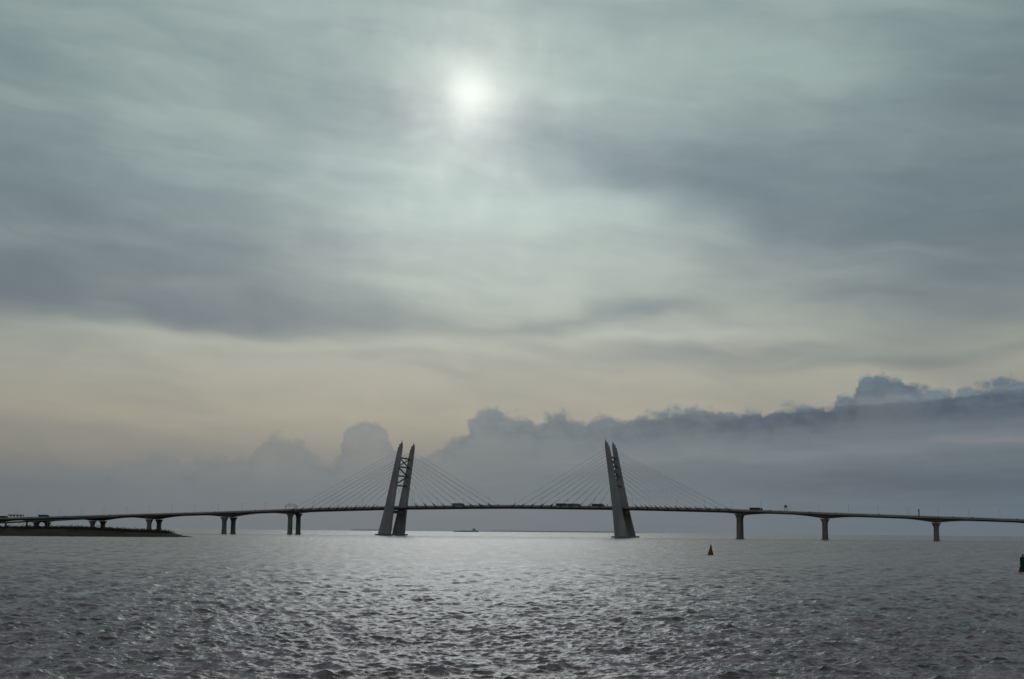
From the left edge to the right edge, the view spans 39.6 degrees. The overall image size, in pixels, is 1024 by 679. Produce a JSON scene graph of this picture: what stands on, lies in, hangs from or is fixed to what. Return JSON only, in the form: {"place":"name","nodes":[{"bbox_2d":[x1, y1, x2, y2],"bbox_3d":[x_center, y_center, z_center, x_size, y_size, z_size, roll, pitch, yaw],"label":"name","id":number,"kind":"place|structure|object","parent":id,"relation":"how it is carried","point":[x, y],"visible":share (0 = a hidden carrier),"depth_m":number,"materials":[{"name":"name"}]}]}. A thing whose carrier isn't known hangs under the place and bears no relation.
{"place":"outdoors","nodes":[
{"label":"outdoors","id":0,"kind":"place"},
{"bbox_2d":[0,527,185,536],"bbox_3d":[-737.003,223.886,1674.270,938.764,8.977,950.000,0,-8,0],"label":"land","id":1,"kind":"structure","parent":0,"point":[47,532],"depth_m":1230.84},
{"bbox_2d":[0,524,175,533],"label":"scrub","id":2,"kind":"object","parent":1,"relation":"on","point":[142,530],"visible":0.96,"depth_m":1258.45,"materials":[{"name":"green plant"}]},
{"bbox_2d":[350,529,378,530],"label":"shore","id":3,"kind":"structure","parent":0,"point":[364,530],"depth_m":8895.54,"materials":[{"name":"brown wood"}]},
{"bbox_2d":[0,529,1023,678],"bbox_3d":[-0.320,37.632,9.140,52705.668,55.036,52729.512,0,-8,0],"label":"water","id":4,"kind":"structure","parent":0,"point":[262,604],"depth_m":167.22,"materials":[{"name":"grey liquid"}]},
{"bbox_2d":[454,529,478,531],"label":"cargo ship","id":5,"kind":"object","parent":4,"relation":"on","point":[473,530],"visible":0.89,"depth_m":5939.08,"materials":[{"name":"paint"}]},
{"bbox_2d":[0,441,1023,540],"bbox_3d":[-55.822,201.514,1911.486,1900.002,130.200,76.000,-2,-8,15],"label":"cable stayed bridge","id":6,"kind":"structure","parent":4,"relation":"on","point":[620,508],"depth_m":1894.88,"materials":[{"name":"concrete"}]},
{"bbox_2d":[556,503,567,505],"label":"truck","id":7,"kind":"object","parent":6,"relation":"on","point":[560,504],"visible":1,"depth_m":1860.39,"materials":[{"name":"paint"}]},
{"bbox_2d":[708,544,713,554],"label":"channel buoy","id":8,"kind":"object","parent":4,"relation":"on","point":[710,552],"visible":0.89,"depth_m":541.59,"materials":[{"name":"red paint"}]},
{"bbox_2d":[1019,554,1023,571],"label":"channel buoy","id":9,"kind":"object","parent":4,"relation":"on","point":[1021,568],"visible":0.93,"depth_m":341.47,"materials":[{"name":"green paint"}]},
{"bbox_2d":[0,0,1023,535],"label":"sky","id":10,"kind":"structure","parent":0,"point":[768,255],"materials":[{"name":"grey"}]},
{"bbox_2d":[479,531,640,532],"bbox_3d":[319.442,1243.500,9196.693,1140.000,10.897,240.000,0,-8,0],"label":"shore","id":11,"kind":"structure","parent":0,"point":[557,531],"depth_m":9100.97,"materials":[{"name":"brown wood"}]}
]}

